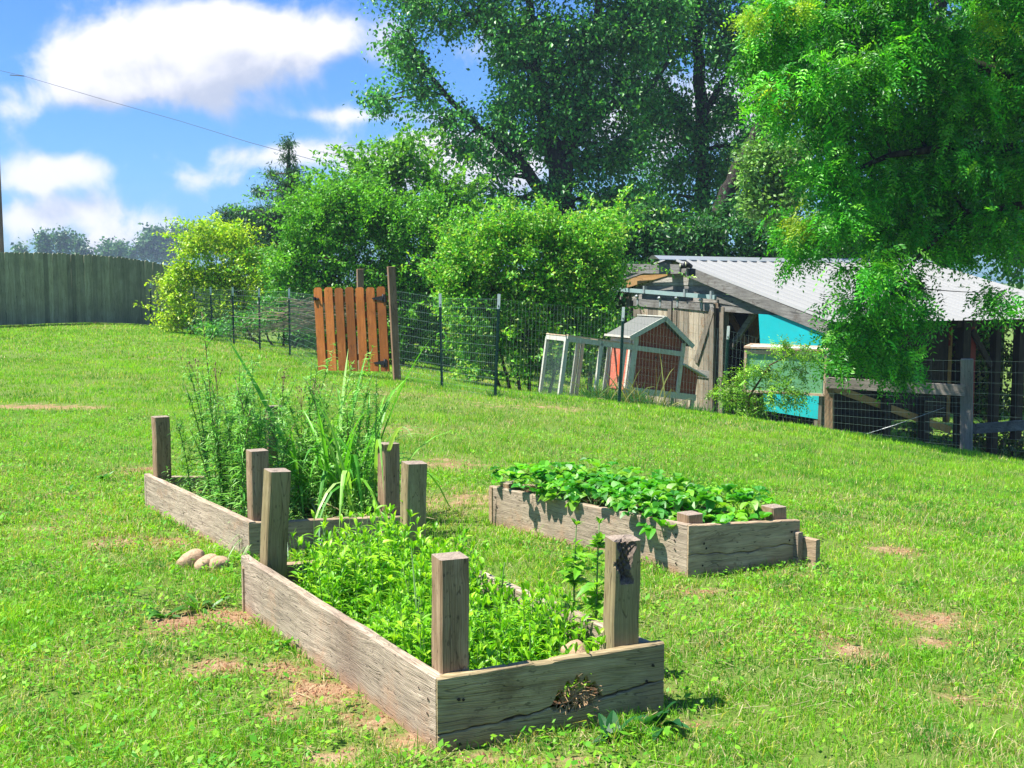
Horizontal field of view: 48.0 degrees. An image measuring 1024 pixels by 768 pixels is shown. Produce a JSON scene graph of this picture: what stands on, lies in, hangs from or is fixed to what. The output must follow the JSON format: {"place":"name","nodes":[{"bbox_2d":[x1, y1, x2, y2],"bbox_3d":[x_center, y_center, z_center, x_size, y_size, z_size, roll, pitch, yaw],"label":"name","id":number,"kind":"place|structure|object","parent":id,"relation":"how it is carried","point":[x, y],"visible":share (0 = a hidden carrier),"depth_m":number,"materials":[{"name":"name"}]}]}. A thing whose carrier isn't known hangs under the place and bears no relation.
{"place":"outdoors","nodes":[
{"label":"outdoors","id":0,"kind":"place"},
{"bbox_2d":[0,284,1023,767],"bbox_3d":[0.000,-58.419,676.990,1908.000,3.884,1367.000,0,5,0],"label":"ground","id":1,"kind":"structure","parent":0,"point":[456,498],"depth_m":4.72,"materials":[{"name":"green plant"}]},
{"bbox_2d":[29,226,57,253],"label":"tree","id":2,"kind":"object","parent":1,"relation":"on","point":[46,239],"visible":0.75,"depth_m":236.34,"materials":[{"name":"green plant"}]},
{"bbox_2d":[51,225,81,254],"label":"tree","id":3,"kind":"object","parent":1,"relation":"on","point":[63,244],"visible":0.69,"depth_m":245.14,"materials":[{"name":"green plant"}]},
{"bbox_2d":[70,234,107,255],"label":"tree","id":4,"kind":"object","parent":1,"relation":"on","point":[82,248],"visible":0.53,"depth_m":254.12,"materials":[{"name":"green plant"}]},
{"bbox_2d":[95,235,121,256],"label":"tree","id":5,"kind":"object","parent":1,"relation":"on","point":[109,245],"visible":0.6,"depth_m":263.28,"materials":[{"name":"green plant"}]},
{"bbox_2d":[0,252,219,329],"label":"wooden fence","id":6,"kind":"object","parent":1,"relation":"on","point":[40,288],"visible":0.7,"depth_m":29.66,"materials":[{"name":"grey wood"}]},
{"bbox_2d":[115,219,219,265],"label":"tree","id":7,"kind":"object","parent":1,"relation":"on","point":[145,247],"visible":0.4,"depth_m":295.71,"materials":[{"name":"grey plant"}]},
{"bbox_2d":[175,548,204,567],"bbox_3d":[-1.513,0.828,5.415,0.141,0.083,0.091,-27,11,-11],"label":"stone","id":8,"kind":"object","parent":1,"relation":"on","point":[189,555],"visible":0.55,"depth_m":5.38,"materials":[{"name":"beige stone"}]},
{"bbox_2d":[133,212,302,340],"bbox_3d":[-6.800,-2.477,27.556,4.435,3.365,2.595,0,5,0],"label":"yellow shrub","id":9,"kind":"object","parent":1,"relation":"on","point":[231,238],"visible":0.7,"depth_m":27.07,"materials":[{"name":"green plant"}]},
{"bbox_2d":[140,282,316,369],"bbox_3d":[-6.502,-1.537,24.929,0.573,1.374,16.700,-3,6,-27],"label":"wire fence","id":10,"kind":"object","parent":1,"relation":"on","point":[259,322],"visible":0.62,"depth_m":22.29,"materials":[{"name":"black metal"}]},
{"bbox_2d":[184,242,335,346],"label":"shade shrub","id":11,"kind":"object","parent":1,"relation":"on","point":[220,326],"visible":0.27,"depth_m":24.88,"materials":[{"name":"green plant"}]},
{"bbox_2d":[202,132,322,340],"bbox_3d":[-7.936,-4.745,37.760,5.185,6.929,3.581,-1,5,-13],"label":"cedar tree","id":12,"kind":"object","parent":1,"relation":"on","point":[259,222],"visible":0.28,"depth_m":37.27,"materials":[{"name":"green plant"}]},
{"bbox_2d":[144,405,399,557],"bbox_3d":[-1.352,0.530,6.361,0.855,0.655,1.703,-4,6,-34],"label":"raised bed","id":13,"kind":"object","parent":1,"relation":"on","point":[212,520],"visible":0.51,"depth_m":5.88,"materials":[{"name":"brown wood"}]},
{"bbox_2d":[169,412,205,491],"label":"weed stalk","id":14,"kind":"object","parent":13,"relation":"on","point":[188,470],"visible":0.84,"depth_m":6.46,"materials":[{"name":"green plant"}]},
{"bbox_2d":[178,375,212,499],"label":"weed stalk","id":15,"kind":"object","parent":13,"relation":"on","point":[192,404],"visible":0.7,"depth_m":6.49,"materials":[{"name":"green plant"}]},
{"bbox_2d":[181,359,217,500],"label":"weed stalk","id":16,"kind":"object","parent":13,"relation":"on","point":[194,391],"visible":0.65,"depth_m":6.52,"materials":[{"name":"green plant"}]},
{"bbox_2d":[185,428,219,502],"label":"weed stalk","id":17,"kind":"object","parent":13,"relation":"on","point":[206,473],"visible":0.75,"depth_m":6.15,"materials":[{"name":"green plant"}]},
{"bbox_2d":[194,365,231,505],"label":"weed stalk","id":18,"kind":"object","parent":13,"relation":"on","point":[212,420],"visible":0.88,"depth_m":6.03,"materials":[{"name":"green plant"}]},
{"bbox_2d":[195,309,233,502],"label":"weed stalk","id":19,"kind":"object","parent":13,"relation":"on","point":[207,357],"visible":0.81,"depth_m":6.08,"materials":[{"name":"green plant"}]},
{"bbox_2d":[206,414,234,507],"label":"weed stalk","id":20,"kind":"object","parent":13,"relation":"on","point":[218,434],"visible":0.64,"depth_m":6.03,"materials":[{"name":"green plant"}]},
{"bbox_2d":[200,365,249,508],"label":"weed stalk","id":21,"kind":"object","parent":13,"relation":"on","point":[235,408],"visible":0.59,"depth_m":6.07,"materials":[{"name":"green plant"}]},
{"bbox_2d":[210,429,242,508],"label":"weed stalk","id":22,"kind":"object","parent":13,"relation":"on","point":[226,486],"visible":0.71,"depth_m":6.05,"materials":[{"name":"green plant"}]},
{"bbox_2d":[207,397,246,512],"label":"weed stalk","id":23,"kind":"object","parent":13,"relation":"on","point":[227,424],"visible":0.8,"depth_m":5.88,"materials":[{"name":"green plant"}]},
{"bbox_2d":[218,401,246,512],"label":"weed stalk","id":24,"kind":"object","parent":13,"relation":"on","point":[233,450],"visible":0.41,"depth_m":6.04,"materials":[{"name":"green plant"}]},
{"bbox_2d":[217,375,256,512],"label":"weed stalk","id":25,"kind":"object","parent":13,"relation":"on","point":[230,468],"visible":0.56,"depth_m":5.96,"materials":[{"name":"green plant"}]},
{"bbox_2d":[228,410,251,516],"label":"weed stalk","id":26,"kind":"object","parent":13,"relation":"on","point":[242,469],"visible":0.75,"depth_m":5.80,"materials":[{"name":"green plant"}]},
{"bbox_2d":[226,406,260,514],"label":"weed stalk","id":27,"kind":"object","parent":13,"relation":"on","point":[244,456],"visible":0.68,"depth_m":5.81,"materials":[{"name":"green plant"}]},
{"bbox_2d":[231,376,260,491],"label":"weed stalk","id":28,"kind":"object","parent":13,"relation":"on","point":[242,403],"visible":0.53,"depth_m":5.91,"materials":[{"name":"green plant"}]},
{"bbox_2d":[241,368,282,515],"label":"weed stalk","id":29,"kind":"object","parent":13,"relation":"on","point":[265,417],"visible":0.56,"depth_m":6.02,"materials":[{"name":"green plant"}]},
{"bbox_2d":[162,461,372,519],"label":"weeds","id":30,"kind":"object","parent":13,"relation":"on","point":[301,517],"visible":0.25,"depth_m":6.14,"materials":[{"name":"green plant"}]},
{"bbox_2d":[263,413,295,511],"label":"weed stalk","id":31,"kind":"object","parent":13,"relation":"on","point":[277,441],"visible":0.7,"depth_m":6.16,"materials":[{"name":"green plant"}]},
{"bbox_2d":[274,425,318,518],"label":"grass clump","id":32,"kind":"object","parent":13,"relation":"on","point":[294,457],"visible":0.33,"depth_m":6.21,"materials":[{"name":"green plant"}]},
{"bbox_2d":[228,340,367,509],"bbox_3d":[-1.138,0.282,6.256,0.882,1.073,0.925,5,7,44],"label":"grass clump","id":33,"kind":"object","parent":13,"relation":"on","point":[264,402],"visible":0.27,"depth_m":6.37,"materials":[{"name":"green plant"}]},
{"bbox_2d":[290,459,311,517],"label":"weed stalk","id":34,"kind":"object","parent":13,"relation":"on","point":[299,475],"visible":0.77,"depth_m":6.21,"materials":[{"name":"green plant"}]},
{"bbox_2d":[282,343,337,489],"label":"weed stalk","id":35,"kind":"object","parent":13,"relation":"on","point":[330,358],"visible":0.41,"depth_m":6.73,"materials":[{"name":"green plant"}]},
{"bbox_2d":[306,423,333,514],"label":"weed stalk","id":36,"kind":"object","parent":13,"relation":"on","point":[317,444],"visible":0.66,"depth_m":6.23,"materials":[{"name":"green plant"}]},
{"bbox_2d":[302,376,339,473],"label":"weed stalk","id":37,"kind":"object","parent":13,"relation":"on","point":[331,421],"visible":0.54,"depth_m":6.38,"materials":[{"name":"green plant"}]},
{"bbox_2d":[330,360,357,471],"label":"weed stalk","id":38,"kind":"object","parent":13,"relation":"on","point":[347,386],"visible":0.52,"depth_m":6.40,"materials":[{"name":"green plant"}]},
{"bbox_2d":[335,401,359,515],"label":"weed stalk","id":39,"kind":"object","parent":13,"relation":"on","point":[347,427],"visible":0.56,"depth_m":6.24,"materials":[{"name":"green plant"}]},
{"bbox_2d":[259,353,447,526],"bbox_3d":[-0.926,0.383,6.235,1.157,1.114,1.155,0,5,0],"label":"grass clump","id":40,"kind":"object","parent":13,"relation":"on","point":[345,477],"visible":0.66,"depth_m":6.14,"materials":[{"name":"green plant"}]},
{"bbox_2d":[334,371,375,505],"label":"weed stalk","id":41,"kind":"object","parent":13,"relation":"on","point":[364,402],"visible":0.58,"depth_m":6.26,"materials":[{"name":"green plant"}]},
{"bbox_2d":[338,345,374,476],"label":"weed stalk","id":42,"kind":"object","parent":13,"relation":"on","point":[357,392],"visible":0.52,"depth_m":6.38,"materials":[{"name":"green plant"}]},
{"bbox_2d":[344,395,375,516],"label":"weed stalk","id":43,"kind":"object","parent":13,"relation":"on","point":[367,423],"visible":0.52,"depth_m":6.22,"materials":[{"name":"green plant"}]},
{"bbox_2d":[353,428,377,512],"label":"weed stalk","id":44,"kind":"object","parent":13,"relation":"on","point":[370,470],"visible":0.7,"depth_m":6.11,"materials":[{"name":"green plant"}]},
{"bbox_2d":[289,341,448,517],"bbox_3d":[-0.784,0.382,6.309,0.678,1.283,1.365,1,5,14],"label":"grass clump","id":45,"kind":"object","parent":13,"relation":"in","point":[330,477],"visible":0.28,"depth_m":6.10,"materials":[{"name":"green plant"}]},
{"bbox_2d":[357,374,393,515],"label":"weed stalk","id":46,"kind":"object","parent":13,"relation":"on","point":[376,434],"visible":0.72,"depth_m":6.01,"materials":[{"name":"green plant"}]},
{"bbox_2d":[306,388,445,532],"bbox_3d":[-0.767,0.490,6.210,0.846,0.854,1.055,0,5,0],"label":"grass clump","id":47,"kind":"object","parent":13,"relation":"in","point":[346,463],"visible":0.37,"depth_m":6.13,"materials":[{"name":"green plant"}]},
{"bbox_2d":[279,377,490,545],"bbox_3d":[-0.788,0.500,6.139,1.379,1.076,1.288,0,5,0],"label":"grass clump","id":48,"kind":"object","parent":13,"relation":"in","point":[378,443],"visible":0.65,"depth_m":6.07,"materials":[{"name":"green plant"}]},
{"bbox_2d":[226,294,377,340],"bbox_3d":[-3.776,-1.272,21.024,3.234,0.940,2.024,0,5,0],"label":"wire fence","id":49,"kind":"object","parent":1,"relation":"on","point":[301,323],"visible":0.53,"depth_m":20.90,"materials":[{"name":"grey metal"}]},
{"bbox_2d":[270,277,417,358],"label":"shade bush","id":50,"kind":"object","parent":1,"relation":"on","point":[307,342],"visible":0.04,"depth_m":26.22,"materials":[{"name":"green plant"}]},
{"bbox_2d":[313,286,389,371],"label":"picket gate","id":51,"kind":"structure","parent":1,"relation":"on","point":[350,299],"depth_m":16.38,"materials":[{"name":"orange wood"}]},
{"bbox_2d":[221,152,503,369],"bbox_3d":[-2.685,-2.351,22.615,6.081,4.385,3.798,0,5,0],"label":"privet shrub","id":52,"kind":"object","parent":1,"relation":"on","point":[331,218],"visible":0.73,"depth_m":22.03,"materials":[{"name":"green plant"}]},
{"bbox_2d":[260,123,500,253],"bbox_3d":[-3.006,-3.304,26.904,5.641,5.607,3.872,0,5,0],"label":"young tree","id":53,"kind":"object","parent":1,"relation":"on","point":[403,169],"visible":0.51,"depth_m":26.37,"materials":[{"name":"green plant"}]},
{"bbox_2d":[387,266,400,380],"bbox_3d":[-1.637,-0.785,15.994,0.100,1.692,0.100,-4,5,-17],"label":"gate post","id":54,"kind":"object","parent":1,"relation":"on","point":[393,315],"visible":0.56,"depth_m":15.95,"materials":[{"name":"brown wood"}]},
{"bbox_2d":[241,461,663,753],"bbox_3d":[-0.318,0.727,4.125,0.735,0.679,1.806,-3,6,-32],"label":"raised bed","id":55,"kind":"object","parent":1,"relation":"on","point":[450,696],"visible":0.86,"depth_m":3.53,"materials":[{"name":"brown wood"}]},
{"bbox_2d":[287,500,605,698],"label":"weeds","id":56,"kind":"object","parent":55,"relation":"on","point":[385,607],"visible":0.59,"depth_m":4.08,"materials":[{"name":"green plant"}]},
{"bbox_2d":[552,518,594,629],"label":"weed stalk","id":57,"kind":"object","parent":55,"relation":"on","point":[571,575],"visible":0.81,"depth_m":3.96,"materials":[{"name":"green plant"}]},
{"bbox_2d":[572,516,604,634],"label":"weed stalk","id":58,"kind":"object","parent":55,"relation":"on","point":[589,589],"visible":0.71,"depth_m":3.85,"materials":[{"name":"green plant"}]},
{"bbox_2d":[415,262,512,369],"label":"shade bush","id":59,"kind":"object","parent":1,"relation":"on","point":[430,360],"visible":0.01,"depth_m":25.58,"materials":[{"name":"green plant"}]},
{"bbox_2d":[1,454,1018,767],"bbox_3d":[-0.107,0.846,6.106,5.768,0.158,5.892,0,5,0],"label":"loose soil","id":60,"kind":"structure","parent":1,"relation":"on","point":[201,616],"depth_m":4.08,"materials":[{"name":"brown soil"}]},
{"bbox_2d":[342,0,703,368],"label":"tall tree","id":61,"kind":"object","parent":1,"relation":"on","point":[532,46],"visible":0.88,"depth_m":34.79,"materials":[{"name":"green plant"}]},
{"bbox_2d":[141,326,925,750],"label":"tall grass","id":62,"kind":"structure","parent":1,"relation":"on","point":[631,396],"depth_m":14.98,"materials":[{"name":"green plant"}]},
{"bbox_2d":[393,183,696,392],"bbox_3d":[0.541,-1.450,18.631,4.884,3.584,3.247,0,5,0],"label":"privet shrub","id":63,"kind":"object","parent":1,"relation":"on","point":[579,250],"visible":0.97,"depth_m":18.20,"materials":[{"name":"green plant"}]},
{"bbox_2d":[398,291,825,428],"bbox_3d":[1.128,-0.222,14.532,5.860,1.879,2.240,1,5,8],"label":"wire fence","id":64,"kind":"object","parent":1,"relation":"on","point":[497,347],"visible":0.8,"depth_m":14.53,"materials":[{"name":"black metal"}]},
{"bbox_2d":[593,710,635,742],"bbox_3d":[0.306,1.012,3.391,0.122,0.078,0.113,1,5,14],"label":"weed rosette","id":65,"kind":"object","parent":1,"relation":"on","point":[612,717],"visible":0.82,"depth_m":3.40,"materials":[{"name":"green plant"}]},
{"bbox_2d":[562,255,668,391],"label":"shade bush","id":66,"kind":"object","parent":1,"relation":"on","point":[620,302],"visible":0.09,"depth_m":23.81,"materials":[{"name":"green plant"}]},
{"bbox_2d":[539,314,706,408],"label":"chicken coop","id":67,"kind":"structure","parent":1,"relation":"on","point":[674,341],"depth_m":16.60,"materials":[{"name":"white paint"}]},
{"bbox_2d":[489,480,819,577],"bbox_3d":[0.668,0.724,5.931,0.697,0.377,1.704,-4,7,-38],"label":"raised bed","id":68,"kind":"object","parent":1,"relation":"on","point":[690,543],"visible":0.69,"depth_m":5.47,"materials":[{"name":"brown wood"}]},
{"bbox_2d":[490,462,536,489],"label":"strawberry plant","id":69,"kind":"object","parent":68,"relation":"on","point":[496,476],"visible":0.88,"depth_m":6.31,"materials":[{"name":"green plant"}]},
{"bbox_2d":[505,466,542,491],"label":"strawberry plant","id":70,"kind":"object","parent":68,"relation":"on","point":[516,469],"visible":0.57,"depth_m":6.25,"materials":[{"name":"green plant"}]},
{"bbox_2d":[511,474,569,495],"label":"strawberry plant","id":71,"kind":"object","parent":68,"relation":"on","point":[547,477],"visible":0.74,"depth_m":6.10,"materials":[{"name":"green plant"}]},
{"bbox_2d":[533,460,571,488],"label":"strawberry plant","id":72,"kind":"object","parent":68,"relation":"on","point":[543,465],"visible":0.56,"depth_m":6.32,"materials":[{"name":"green plant"}]},
{"bbox_2d":[529,479,583,501],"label":"strawberry plant","id":73,"kind":"object","parent":68,"relation":"on","point":[566,488],"visible":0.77,"depth_m":5.93,"materials":[{"name":"green plant"}]},
{"bbox_2d":[538,479,597,500],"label":"strawberry plant","id":74,"kind":"object","parent":68,"relation":"on","point":[558,483],"visible":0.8,"depth_m":5.91,"materials":[{"name":"green plant"}]},
{"bbox_2d":[564,485,618,510],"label":"strawberry plant","id":75,"kind":"object","parent":68,"relation":"on","point":[575,499],"visible":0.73,"depth_m":5.80,"materials":[{"name":"green plant"}]},
{"bbox_2d":[577,458,625,476],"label":"strawberry plant","id":76,"kind":"object","parent":68,"relation":"on","point":[596,462],"visible":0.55,"depth_m":6.43,"materials":[{"name":"green plant"}]},
{"bbox_2d":[580,475,628,503],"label":"strawberry plant","id":77,"kind":"object","parent":68,"relation":"on","point":[614,484],"visible":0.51,"depth_m":5.98,"materials":[{"name":"green plant"}]},
{"bbox_2d":[589,487,647,508],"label":"strawberry plant","id":78,"kind":"object","parent":68,"relation":"on","point":[596,494],"visible":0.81,"depth_m":5.66,"materials":[{"name":"green plant"}]},
{"bbox_2d":[618,490,668,518],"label":"strawberry plant","id":79,"kind":"object","parent":68,"relation":"on","point":[661,511],"visible":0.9,"depth_m":5.46,"materials":[{"name":"green plant"}]},
{"bbox_2d":[641,490,695,517],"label":"strawberry plant","id":80,"kind":"object","parent":68,"relation":"on","point":[678,500],"visible":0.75,"depth_m":5.56,"materials":[{"name":"green plant"}]},
{"bbox_2d":[668,491,722,511],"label":"strawberry plant","id":81,"kind":"object","parent":68,"relation":"on","point":[706,498],"visible":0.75,"depth_m":5.60,"materials":[{"name":"green plant"}]},
{"bbox_2d":[685,483,736,507],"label":"strawberry plant","id":82,"kind":"object","parent":68,"relation":"on","point":[727,488],"visible":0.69,"depth_m":5.78,"materials":[{"name":"green plant"}]},
{"bbox_2d":[695,507,748,521],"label":"strawberry plant","id":83,"kind":"object","parent":68,"relation":"on","point":[743,512],"visible":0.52,"depth_m":5.59,"materials":[{"name":"green plant"}]},
{"bbox_2d":[712,508,771,521],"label":"strawberry plant","id":84,"kind":"object","parent":68,"relation":"on","point":[762,514],"visible":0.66,"depth_m":5.51,"materials":[{"name":"green plant"}]},
{"bbox_2d":[715,486,769,516],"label":"strawberry plant","id":85,"kind":"object","parent":68,"relation":"on","point":[754,504],"visible":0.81,"depth_m":5.61,"materials":[{"name":"green plant"}]},
{"bbox_2d":[711,488,776,509],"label":"strawberry plant","id":86,"kind":"object","parent":68,"relation":"on","point":[741,491],"visible":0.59,"depth_m":5.68,"materials":[{"name":"green plant"}]},
{"bbox_2d":[633,701,689,741],"bbox_3d":[0.440,0.996,3.419,0.130,0.100,0.140,-2,5,-18],"label":"weed rosette","id":87,"kind":"object","parent":1,"relation":"on","point":[658,715],"visible":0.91,"depth_m":3.44,"materials":[{"name":"green plant"}]},
{"bbox_2d":[616,180,707,305],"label":"understorey bush","id":88,"kind":"object","parent":1,"relation":"on","point":[643,247],"visible":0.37,"depth_m":26.89,"materials":[{"name":"green plant"}]},
{"bbox_2d":[603,0,795,240],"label":"tall tree","id":89,"kind":"object","parent":1,"relation":"on","point":[699,125],"visible":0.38,"depth_m":37.91,"materials":[{"name":"green plant"}]},
{"bbox_2d":[647,184,765,302],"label":"understorey bush","id":90,"kind":"object","parent":1,"relation":"on","point":[715,229],"visible":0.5,"depth_m":27.24,"materials":[{"name":"green plant"}]},
{"bbox_2d":[704,334,826,420],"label":"vine bush","id":91,"kind":"object","parent":1,"relation":"on","point":[750,412],"visible":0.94,"depth_m":14.73,"materials":[{"name":"green plant"}]},
{"bbox_2d":[728,124,821,421],"bbox_3d":[5.629,-2.170,23.898,2.338,6.376,1.848,1,5,10],"label":"broadleaf sapling","id":92,"kind":"object","parent":1,"relation":"on","point":[757,160],"visible":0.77,"depth_m":23.49,"materials":[{"name":"green plant"}]},
{"bbox_2d":[726,187,840,257],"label":"understorey bush","id":93,"kind":"object","parent":1,"relation":"on","point":[752,247],"visible":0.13,"depth_m":27.69,"materials":[{"name":"green plant"}]},
{"bbox_2d":[743,343,827,426],"bbox_3d":[4.180,0.236,17.587,1.234,1.674,0.690,3,6,19],"label":"hutch","id":94,"kind":"object","parent":1,"relation":"on","point":[760,350],"visible":0.34,"depth_m":17.29,"materials":[{"name":"green paint"}]},
{"bbox_2d":[614,255,1023,454],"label":"shed","id":95,"kind":"structure","parent":1,"relation":"on","point":[754,306],"depth_m":20.36,"materials":[{"name":"white metal"}]},
{"bbox_2d":[632,294,672,405],"bbox_3d":[2.719,-0.456,22.463,0.098,2.573,1.349,-3,6,-26],"label":"door","id":96,"kind":"structure","parent":95,"relation":"in","point":[653,307],"depth_m":22.31,"materials":[{"name":"wood"}]},
{"bbox_2d":[673,296,715,412],"bbox_3d":[3.325,-0.416,21.236,0.099,2.412,1.303,-3,6,-26],"label":"door","id":97,"kind":"structure","parent":95,"relation":"in","point":[700,313],"depth_m":21.01,"materials":[{"name":"wood"}]},
{"bbox_2d":[703,0,948,302],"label":"leaning tree","id":98,"kind":"object","parent":1,"relation":"on","point":[725,184],"visible":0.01,"depth_m":30.46,"materials":[{"name":"green plant"}]},
{"bbox_2d":[717,0,1023,414],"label":"locust tree","id":99,"kind":"object","parent":1,"relation":"on","point":[908,54],"visible":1,"depth_m":12.98,"materials":[{"name":"green plant"}]},
{"bbox_2d":[819,216,977,271],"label":"understorey bush","id":100,"kind":"object","parent":1,"relation":"on","point":[843,252],"visible":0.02,"depth_m":28.08,"materials":[{"name":"green plant"}]},
{"bbox_2d":[815,0,1023,288],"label":"dense tree","id":101,"kind":"object","parent":1,"relation":"on","point":[1018,274],"visible":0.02,"depth_m":32.14,"materials":[{"name":"green plant"}]},
{"bbox_2d":[825,359,1023,455],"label":"corral fence","id":102,"kind":"object","parent":1,"relation":"on","point":[963,389],"visible":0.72,"depth_m":14.98,"materials":[{"name":"grey metal"}]},
{"bbox_2d":[891,325,1023,458],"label":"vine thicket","id":103,"kind":"object","parent":1,"relation":"on","point":[982,401],"visible":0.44,"depth_m":21.49,"materials":[{"name":"green plant"}]},
{"bbox_2d":[0,0,1023,283],"label":"sky","id":104,"kind":"structure","parent":0,"point":[253,71],"materials":[{"name":"blue"}]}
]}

